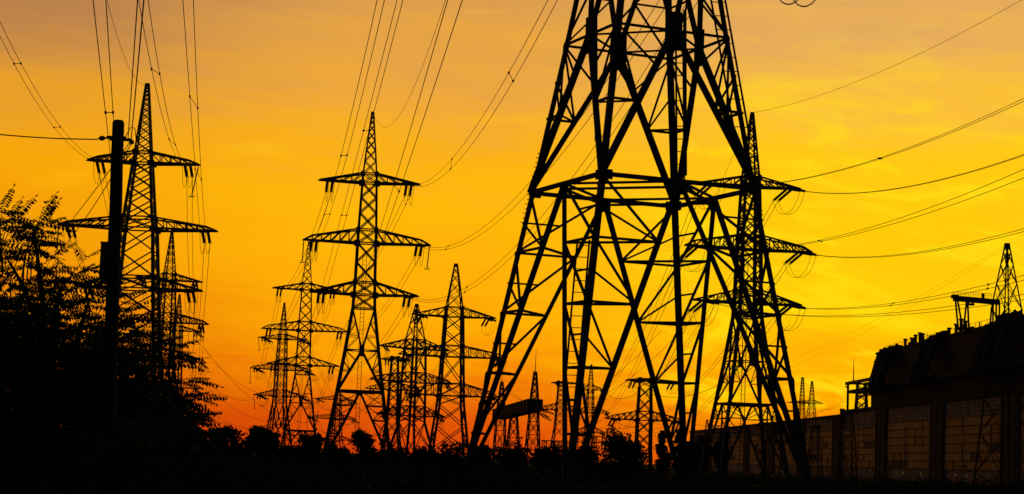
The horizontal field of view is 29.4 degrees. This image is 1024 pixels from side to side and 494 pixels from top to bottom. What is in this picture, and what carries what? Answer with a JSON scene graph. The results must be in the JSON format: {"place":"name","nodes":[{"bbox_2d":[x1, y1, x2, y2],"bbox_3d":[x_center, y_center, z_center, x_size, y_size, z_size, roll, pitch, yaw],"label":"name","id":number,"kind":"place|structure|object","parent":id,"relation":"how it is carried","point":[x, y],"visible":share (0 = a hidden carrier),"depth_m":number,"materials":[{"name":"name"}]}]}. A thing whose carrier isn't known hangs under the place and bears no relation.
{"place":"outdoors","nodes":[
{"label":"outdoors","id":0,"kind":"place"},
{"bbox_2d":[0,0,1023,463],"label":"sky","id":1,"kind":"structure","parent":0,"point":[277,80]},
{"bbox_2d":[227,452,1020,493],"bbox_3d":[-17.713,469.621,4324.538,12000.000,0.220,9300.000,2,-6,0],"label":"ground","id":2,"kind":"structure","parent":0,"point":[672,470],"depth_m":264.84,"materials":[{"name":"black plant"}]},
{"bbox_2d":[98,120,135,493],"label":"utility pole","id":3,"kind":"object","parent":2,"relation":"on","point":[109,265],"visible":0.94,"depth_m":26.00,"materials":[{"name":"metal"}]},
{"bbox_2d":[0,134,97,139],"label":"service wire","id":4,"kind":"object","parent":3,"relation":"attached to","point":[49,137],"visible":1,"depth_m":26.66,"materials":[{"name":"metal"}]},
{"bbox_2d":[34,143,128,262],"bbox_3d":[-8.245,-0.459,36.227,0.015,0.163,20.918,4,-6,-17],"label":"service wire","id":5,"kind":"object","parent":3,"relation":"attached to","point":[89,197],"visible":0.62,"depth_m":32.00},
{"bbox_2d":[43,144,130,263],"bbox_3d":[-8.404,-0.368,37.222,0.015,0.458,22.936,4,-6,-16],"label":"service wire","id":6,"kind":"object","parent":3,"relation":"attached to","point":[95,202],"visible":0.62,"depth_m":31.73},
{"bbox_2d":[128,0,137,138],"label":"service wire","id":7,"kind":"object","parent":3,"relation":"attached to","point":[133,66],"visible":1,"depth_m":21.35,"materials":[{"name":"metal"}]},
{"bbox_2d":[131,0,143,138],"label":"service wire","id":8,"kind":"object","parent":3,"relation":"attached to","point":[137,65],"visible":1,"depth_m":21.28,"materials":[{"name":"metal"}]},
{"bbox_2d":[0,184,245,493],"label":"locust tree","id":9,"kind":"object","parent":2,"relation":"on","point":[151,438],"visible":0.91,"depth_m":28.51,"materials":[{"name":"black plant"}]},
{"bbox_2d":[54,83,218,394],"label":"lattice pylon","id":10,"kind":"object","parent":2,"relation":"on","point":[154,229],"visible":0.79,"depth_m":196.30,"materials":[{"name":"metal"}]},
{"bbox_2d":[0,22,97,160],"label":"overhead line","id":11,"kind":"object","parent":10,"relation":"attached to","point":[20,63],"visible":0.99,"depth_m":140.86,"materials":[{"name":"metal"}]},
{"bbox_2d":[70,239,102,312],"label":"overhead line","id":12,"kind":"object","parent":10,"relation":"attached to","point":[85,267],"visible":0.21,"depth_m":210.12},
{"bbox_2d":[107,0,145,84],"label":"overhead line","id":13,"kind":"object","parent":10,"relation":"attached to","point":[119,43],"visible":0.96,"depth_m":134.94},
{"bbox_2d":[138,0,186,164],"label":"overhead line","id":14,"kind":"object","parent":10,"relation":"attached to","point":[159,73],"visible":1,"depth_m":114.54,"materials":[{"name":"metal"}]},
{"bbox_2d":[188,304,194,369],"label":"overhead line","id":15,"kind":"object","parent":10,"relation":"attached to","point":[193,334],"visible":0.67,"depth_m":218.03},
{"bbox_2d":[183,0,205,231],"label":"overhead line","id":16,"kind":"object","parent":10,"relation":"attached to","point":[194,103],"visible":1,"depth_m":120.80,"materials":[{"name":"metal"}]},
{"bbox_2d":[198,244,209,330],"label":"overhead line","id":17,"kind":"object","parent":10,"relation":"attached to","point":[201,288],"visible":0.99,"depth_m":221.50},
{"bbox_2d":[125,232,208,431],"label":"lattice pylon","id":18,"kind":"object","parent":2,"relation":"on","point":[174,275],"visible":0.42,"depth_m":310.98,"materials":[{"name":"metal"}]},
{"bbox_2d":[93,0,129,310],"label":"overhead line","id":19,"kind":"object","parent":18,"relation":"attached to","point":[106,112],"visible":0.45,"depth_m":80.44,"materials":[{"name":"metal"}]},
{"bbox_2d":[100,177,142,282],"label":"overhead line","id":20,"kind":"object","parent":18,"relation":"hanging from","point":[107,213],"visible":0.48,"depth_m":208.13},
{"bbox_2d":[187,178,195,286],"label":"overhead line","id":21,"kind":"object","parent":18,"relation":"hanging from","point":[192,239],"visible":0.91,"depth_m":231.53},
{"bbox_2d":[148,294,207,404],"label":"lattice pylon","id":22,"kind":"object","parent":2,"relation":"on","point":[181,331],"visible":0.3,"depth_m":425.52,"materials":[{"name":"metal"}]},
{"bbox_2d":[207,425,246,459],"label":"distant tree","id":23,"kind":"object","parent":2,"relation":"on","point":[231,433],"visible":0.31,"depth_m":237.81,"materials":[{"name":"black plant"}]},
{"bbox_2d":[228,440,251,457],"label":"distant tree","id":24,"kind":"object","parent":2,"relation":"on","point":[244,453],"visible":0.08,"depth_m":258.11,"materials":[{"name":"black plant"}]},
{"bbox_2d":[242,425,274,460],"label":"distant tree","id":25,"kind":"object","parent":2,"relation":"on","point":[257,438],"visible":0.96,"depth_m":228.06,"materials":[{"name":"black plant"}]},
{"bbox_2d":[268,430,281,457],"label":"distant tree","id":26,"kind":"object","parent":2,"relation":"on","point":[275,449],"visible":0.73,"depth_m":230.40,"materials":[{"name":"black plant"}]},
{"bbox_2d":[249,302,316,445],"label":"lattice pylon","id":27,"kind":"object","parent":2,"relation":"on","point":[286,339],"visible":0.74,"depth_m":423.95,"materials":[{"name":"metal"}]},
{"bbox_2d":[207,352,287,420],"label":"thin line","id":28,"kind":"object","parent":27,"relation":"attached to","point":[246,394],"visible":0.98,"depth_m":421.24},
{"bbox_2d":[276,444,300,461],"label":"distant tree","id":29,"kind":"object","parent":2,"relation":"on","point":[294,449],"visible":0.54,"depth_m":247.29,"materials":[{"name":"black plant"}]},
{"bbox_2d":[261,241,346,446],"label":"lattice pylon","id":30,"kind":"object","parent":2,"relation":"on","point":[309,357],"visible":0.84,"depth_m":319.37,"materials":[{"name":"metal"}]},
{"bbox_2d":[301,300,332,346],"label":"overhead line","id":31,"kind":"object","parent":30,"relation":"hanging from","point":[320,326],"visible":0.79,"depth_m":344.93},
{"bbox_2d":[340,0,462,331],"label":"overhead line","id":32,"kind":"object","parent":30,"relation":"attached to","point":[409,132],"visible":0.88,"depth_m":94.40,"materials":[{"name":"metal"}]},
{"bbox_2d":[295,431,324,463],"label":"distant tree","id":33,"kind":"object","parent":2,"relation":"on","point":[304,447],"visible":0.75,"depth_m":232.86,"materials":[{"name":"black plant"}]},
{"bbox_2d":[307,393,359,446],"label":"lattice pylon","id":34,"kind":"object","parent":2,"relation":"on","point":[348,418],"visible":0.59,"depth_m":597.11,"materials":[{"name":"metal"}]},
{"bbox_2d":[321,440,354,462],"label":"distant tree","id":35,"kind":"object","parent":2,"relation":"on","point":[335,450],"visible":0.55,"depth_m":242.72,"materials":[{"name":"black plant"}]},
{"bbox_2d":[348,427,379,464],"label":"distant tree","id":36,"kind":"object","parent":2,"relation":"on","point":[364,443],"visible":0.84,"depth_m":223.17,"materials":[{"name":"black plant"}]},
{"bbox_2d":[299,111,430,467],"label":"lattice pylon","id":37,"kind":"object","parent":2,"relation":"on","point":[357,242],"visible":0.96,"depth_m":214.44,"materials":[{"name":"metal"}]},
{"bbox_2d":[268,254,314,330],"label":"overhead line","id":38,"kind":"object","parent":37,"relation":"hanging from","point":[296,292],"visible":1,"depth_m":240.02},
{"bbox_2d":[272,305,321,368],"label":"overhead line","id":39,"kind":"object","parent":37,"relation":"hanging from","point":[303,337],"visible":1,"depth_m":235.35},
{"bbox_2d":[282,193,328,289],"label":"overhead line","id":40,"kind":"object","parent":37,"relation":"hanging from","point":[308,244],"visible":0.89,"depth_m":243.94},
{"bbox_2d":[313,0,384,240],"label":"overhead line","id":41,"kind":"object","parent":37,"relation":"attached to","point":[341,155],"visible":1,"depth_m":111.50,"materials":[{"name":"metal"}]},
{"bbox_2d":[320,0,402,293],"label":"overhead line","id":42,"kind":"object","parent":37,"relation":"attached to","point":[368,130],"visible":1,"depth_m":117.57,"materials":[{"name":"metal"}]},
{"bbox_2d":[330,309,406,370],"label":"overhead line","id":43,"kind":"object","parent":37,"relation":"hanging from","point":[382,339],"visible":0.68,"depth_m":234.29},
{"bbox_2d":[336,196,409,291],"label":"overhead line","id":44,"kind":"object","parent":37,"relation":"hanging from","point":[383,238],"visible":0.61,"depth_m":231.36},
{"bbox_2d":[340,256,418,334],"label":"overhead line","id":45,"kind":"object","parent":37,"relation":"attached to","point":[389,298],"visible":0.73,"depth_m":237.94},
{"bbox_2d":[374,0,445,125],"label":"overhead line","id":46,"kind":"object","parent":37,"relation":"attached to","point":[424,60],"visible":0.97,"depth_m":116.76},
{"bbox_2d":[411,0,557,186],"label":"overhead line","id":47,"kind":"object","parent":37,"relation":"attached to","point":[498,90],"visible":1,"depth_m":115.83,"materials":[{"name":"metal"}]},
{"bbox_2d":[420,0,663,249],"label":"overhead line","id":48,"kind":"object","parent":37,"relation":"attached to","point":[563,151],"visible":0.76,"depth_m":122.19,"materials":[{"name":"metal"}]},
{"bbox_2d":[410,1,697,301],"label":"overhead line","id":49,"kind":"object","parent":37,"relation":"attached to","point":[555,199],"visible":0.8,"depth_m":129.68,"materials":[{"name":"metal"}]},
{"bbox_2d":[368,443,410,464],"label":"distant tree","id":50,"kind":"object","parent":2,"relation":"on","point":[400,450],"visible":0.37,"depth_m":247.67,"materials":[{"name":"black plant"}]},
{"bbox_2d":[364,356,419,450],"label":"lattice pylon","id":51,"kind":"object","parent":2,"relation":"on","point":[389,389],"visible":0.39,"depth_m":378.80,"materials":[{"name":"metal"}]},
{"bbox_2d":[369,304,452,453],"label":"lattice pylon","id":52,"kind":"object","parent":2,"relation":"on","point":[409,376],"visible":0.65,"depth_m":348.90,"materials":[{"name":"metal"}]},
{"bbox_2d":[312,388,378,433],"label":"overhead line","id":53,"kind":"object","parent":52,"relation":"attached to","point":[353,418],"visible":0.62,"depth_m":403.14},
{"bbox_2d":[399,444,444,465],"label":"distant tree","id":54,"kind":"object","parent":2,"relation":"on","point":[417,452],"visible":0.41,"depth_m":237.93,"materials":[{"name":"black plant"}]},
{"bbox_2d":[425,439,467,486],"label":"bush","id":55,"kind":"object","parent":2,"relation":"on","point":[449,456],"visible":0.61,"depth_m":89.40,"materials":[{"name":"black plant"}]},
{"bbox_2d":[398,263,506,459],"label":"lattice pylon","id":56,"kind":"object","parent":2,"relation":"on","point":[443,345],"visible":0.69,"depth_m":294.33,"materials":[{"name":"metal"}]},
{"bbox_2d":[479,436,489,493],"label":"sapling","id":57,"kind":"object","parent":2,"relation":"on","point":[487,459],"visible":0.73,"depth_m":47.70,"materials":[{"name":"black plant"}]},
{"bbox_2d":[474,445,495,470],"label":"distant tree","id":58,"kind":"object","parent":2,"relation":"on","point":[482,455],"visible":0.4,"depth_m":217.89,"materials":[{"name":"black plant"}]},
{"bbox_2d":[497,436,505,484],"bbox_3d":[-0.265,5.786,48.632,0.288,2.159,0.266,2,-6,0],"label":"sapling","id":59,"kind":"object","parent":2,"relation":"on","point":[500,458],"visible":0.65,"depth_m":48.65,"materials":[{"name":"black plant"}]},
{"bbox_2d":[490,436,531,469],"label":"distant tree","id":60,"kind":"object","parent":2,"relation":"on","point":[517,454],"visible":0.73,"depth_m":238.29,"materials":[{"name":"black plant"}]},
{"bbox_2d":[0,400,1023,493],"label":"undergrowth","id":61,"kind":"object","parent":2,"relation":"on","point":[268,479],"visible":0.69,"depth_m":57.11,"materials":[{"name":"black plant"}]},
{"bbox_2d":[492,359,552,463],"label":"substation gantry","id":62,"kind":"object","parent":2,"relation":"on","point":[512,411],"visible":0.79,"depth_m":350.70,"materials":[{"name":"metal"}]},
{"bbox_2d":[503,332,659,405],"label":"thin line","id":63,"kind":"object","parent":62,"relation":"attached to","point":[596,388],"visible":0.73,"depth_m":283.51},
{"bbox_2d":[512,307,701,408],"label":"thin line","id":64,"kind":"object","parent":62,"relation":"attached to","point":[608,392],"visible":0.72,"depth_m":280.67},
{"bbox_2d":[525,441,567,471],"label":"distant tree","id":65,"kind":"object","parent":2,"relation":"on","point":[543,456],"visible":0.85,"depth_m":237.59,"materials":[{"name":"black plant"}]},
{"bbox_2d":[541,440,568,466],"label":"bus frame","id":66,"kind":"object","parent":2,"relation":"on","point":[544,441],"visible":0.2,"depth_m":328.33,"materials":[{"name":"metal"}]},
{"bbox_2d":[543,380,585,452],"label":"lattice pylon","id":67,"kind":"object","parent":2,"relation":"on","point":[558,383],"visible":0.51,"depth_m":428.63,"materials":[{"name":"metal"}]},
{"bbox_2d":[575,441,598,473],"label":"distant tree","id":68,"kind":"object","parent":2,"relation":"on","point":[591,455],"visible":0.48,"depth_m":238.01,"materials":[{"name":"black plant"}]},
{"bbox_2d":[571,364,610,461],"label":"lattice pylon","id":69,"kind":"object","parent":2,"relation":"on","point":[593,407],"visible":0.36,"depth_m":558.51,"materials":[{"name":"metal"}]},
{"bbox_2d":[577,436,605,462],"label":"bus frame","id":70,"kind":"object","parent":2,"relation":"on","point":[595,441],"visible":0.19,"depth_m":358.27,"materials":[{"name":"metal"}]},
{"bbox_2d":[591,424,656,481],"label":"bush","id":71,"kind":"object","parent":2,"relation":"on","point":[620,448],"visible":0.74,"depth_m":148.21,"materials":[{"name":"black plant"}]},
{"bbox_2d":[449,0,815,493],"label":"lattice pylon","id":72,"kind":"object","parent":2,"relation":"on","point":[677,185],"visible":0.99,"depth_m":57.18,"materials":[{"name":"metal"}]},
{"bbox_2d":[605,377,678,472],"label":"lattice pylon","id":73,"kind":"object","parent":2,"relation":"on","point":[650,411],"visible":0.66,"depth_m":288.54,"materials":[{"name":"metal"}]},
{"bbox_2d":[626,355,759,396],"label":"thin line","id":74,"kind":"object","parent":73,"relation":"attached to","point":[688,395],"visible":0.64,"depth_m":262.71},
{"bbox_2d":[654,430,673,472],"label":"distant tree","id":75,"kind":"object","parent":2,"relation":"on","point":[664,460],"visible":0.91,"depth_m":297.73,"materials":[{"name":"black plant"}]},
{"bbox_2d":[669,428,680,469],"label":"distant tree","id":76,"kind":"object","parent":2,"relation":"on","point":[677,438],"visible":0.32,"depth_m":308.17,"materials":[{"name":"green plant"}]},
{"bbox_2d":[687,433,711,474],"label":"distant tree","id":77,"kind":"object","parent":2,"relation":"on","point":[697,453],"visible":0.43,"depth_m":317.38,"materials":[{"name":"black plant"}]},
{"bbox_2d":[704,420,711,471],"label":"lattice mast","id":78,"kind":"object","parent":2,"relation":"on","point":[710,467],"visible":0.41,"depth_m":497.90,"materials":[{"name":"metal"}]},
{"bbox_2d":[708,431,732,475],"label":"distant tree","id":79,"kind":"object","parent":2,"relation":"on","point":[716,455],"visible":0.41,"depth_m":338.04,"materials":[{"name":"black plant"}]},
{"bbox_2d":[680,112,817,481],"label":"lattice pylon","id":80,"kind":"object","parent":2,"relation":"on","point":[740,302],"visible":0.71,"depth_m":205.91,"materials":[{"name":"metal"}]},
{"bbox_2d":[583,259,684,423],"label":"overhead line","id":81,"kind":"object","parent":80,"relation":"attached to","point":[646,339],"visible":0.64,"depth_m":256.18,"materials":[{"name":"metal"}]},
{"bbox_2d":[579,313,692,450],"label":"overhead line","id":82,"kind":"object","parent":80,"relation":"attached to","point":[660,377],"visible":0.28,"depth_m":251.06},
{"bbox_2d":[592,196,695,397],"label":"overhead line","id":83,"kind":"object","parent":80,"relation":"attached to","point":[651,305],"visible":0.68,"depth_m":269.33,"materials":[{"name":"metal"}]},
{"bbox_2d":[605,318,774,447],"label":"overhead line","id":84,"kind":"object","parent":80,"relation":"attached to","point":[728,376],"visible":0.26,"depth_m":259.44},
{"bbox_2d":[607,202,777,398],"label":"overhead line","id":85,"kind":"object","parent":80,"relation":"attached to","point":[711,305],"visible":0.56,"depth_m":272.55,"materials":[{"name":"metal"}]},
{"bbox_2d":[617,265,788,426],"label":"overhead line","id":86,"kind":"object","parent":80,"relation":"attached to","point":[720,354],"visible":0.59,"depth_m":278.22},
{"bbox_2d":[714,294,1023,316],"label":"overhead line","id":87,"kind":"object","parent":80,"relation":"attached to","point":[898,312],"visible":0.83,"depth_m":133.93,"materials":[{"name":"metal"}]},
{"bbox_2d":[719,169,1023,249],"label":"overhead line","id":88,"kind":"object","parent":80,"relation":"attached to","point":[898,218],"visible":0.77,"depth_m":135.22,"materials":[{"name":"metal"}]},
{"bbox_2d":[753,0,1020,112],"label":"overhead line","id":89,"kind":"object","parent":80,"relation":"attached to","point":[898,63],"visible":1,"depth_m":152.50,"materials":[{"name":"metal"}]},
{"bbox_2d":[760,98,1023,184],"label":"overhead line","id":90,"kind":"object","parent":80,"relation":"attached to","point":[878,158],"visible":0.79,"depth_m":137.93,"materials":[{"name":"metal"}]},
{"bbox_2d":[804,275,1023,308],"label":"overhead line","id":91,"kind":"object","parent":80,"relation":"attached to","point":[987,288],"visible":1,"depth_m":148.65,"materials":[{"name":"metal"}]},
{"bbox_2d":[804,154,1023,193],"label":"overhead line","id":92,"kind":"object","parent":80,"relation":"attached to","point":[923,183],"visible":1,"depth_m":149.79,"materials":[{"name":"metal"}]},
{"bbox_2d":[811,228,1023,257],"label":"overhead line","id":93,"kind":"object","parent":80,"relation":"attached to","point":[927,250],"visible":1,"depth_m":149.71,"materials":[{"name":"metal"}]},
{"bbox_2d":[786,377,812,418],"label":"lattice pylon","id":94,"kind":"object","parent":2,"relation":"on","point":[802,402],"visible":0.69,"depth_m":877.99,"materials":[{"name":"metal"}]},
{"bbox_2d":[790,381,822,417],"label":"lattice pylon","id":95,"kind":"object","parent":2,"relation":"on","point":[810,398],"visible":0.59,"depth_m":898.27,"materials":[{"name":"metal"}]},
{"bbox_2d":[807,425,824,479],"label":"lattice mast","id":96,"kind":"object","parent":2,"relation":"on","point":[817,437],"visible":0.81,"depth_m":298.40,"materials":[{"name":"metal"}]},
{"bbox_2d":[836,410,860,482],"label":"lattice mast","id":97,"kind":"object","parent":2,"relation":"on","point":[850,431],"visible":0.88,"depth_m":248.85,"materials":[{"name":"metal"}]},
{"bbox_2d":[689,309,1023,486],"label":"power station","id":98,"kind":"object","parent":2,"relation":"on","point":[922,413],"visible":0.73,"depth_m":388.56,"materials":[{"name":"concrete"}]},
{"bbox_2d":[709,439,717,463],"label":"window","id":99,"kind":"structure","parent":98,"relation":"in","point":[712,443],"depth_m":718.37,"materials":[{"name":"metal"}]},
{"bbox_2d":[728,437,742,463],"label":"wall","id":100,"kind":"structure","parent":98,"relation":"in","point":[739,445],"depth_m":656.16,"materials":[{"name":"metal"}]},
{"bbox_2d":[749,435,767,464],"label":"wall","id":101,"kind":"structure","parent":98,"relation":"in","point":[752,457],"depth_m":614.98,"materials":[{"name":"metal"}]},
{"bbox_2d":[774,434,795,465],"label":"wall","id":102,"kind":"structure","parent":98,"relation":"in","point":[790,460],"depth_m":556.61,"materials":[{"name":"brick"}]},
{"bbox_2d":[805,430,831,466],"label":"wall","id":103,"kind":"structure","parent":98,"relation":"in","point":[826,436],"depth_m":500.40,"materials":[{"name":"brick"}]},
{"bbox_2d":[845,363,870,409],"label":"roof frame","id":104,"kind":"object","parent":98,"relation":"on","point":[857,383],"visible":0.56,"depth_m":468.53,"materials":[{"name":"metal"}]},
{"bbox_2d":[841,427,874,467],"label":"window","id":105,"kind":"structure","parent":98,"relation":"in","point":[865,437],"depth_m":451.91,"materials":[{"name":"brick"}]},
{"bbox_2d":[886,419,928,468],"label":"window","id":106,"kind":"structure","parent":98,"relation":"in","point":[916,431],"depth_m":404.69,"materials":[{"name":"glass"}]},
{"bbox_2d":[944,414,999,470],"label":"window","id":107,"kind":"structure","parent":98,"relation":"in","point":[961,434],"depth_m":355.92,"materials":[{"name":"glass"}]},
{"bbox_2d":[951,292,999,330],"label":"rooftop gantry","id":108,"kind":"object","parent":98,"relation":"on","point":[957,299],"visible":0.83,"depth_m":366.28,"materials":[{"name":"metal"}]},
{"bbox_2d":[1019,412,1023,471],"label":"wall","id":109,"kind":"structure","parent":98,"relation":"in","point":[1021,469],"depth_m":323.20,"materials":[{"name":"brick"}]},
{"bbox_2d":[973,243,1023,492],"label":"lattice tower","id":110,"kind":"structure","parent":2,"relation":"on","point":[1007,247],"depth_m":185.25,"materials":[{"name":"metal"}]},
{"bbox_2d":[736,250,999,384],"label":"overhead line","id":111,"kind":"object","parent":110,"relation":"attached to","point":[888,313],"visible":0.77,"depth_m":236.58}
]}

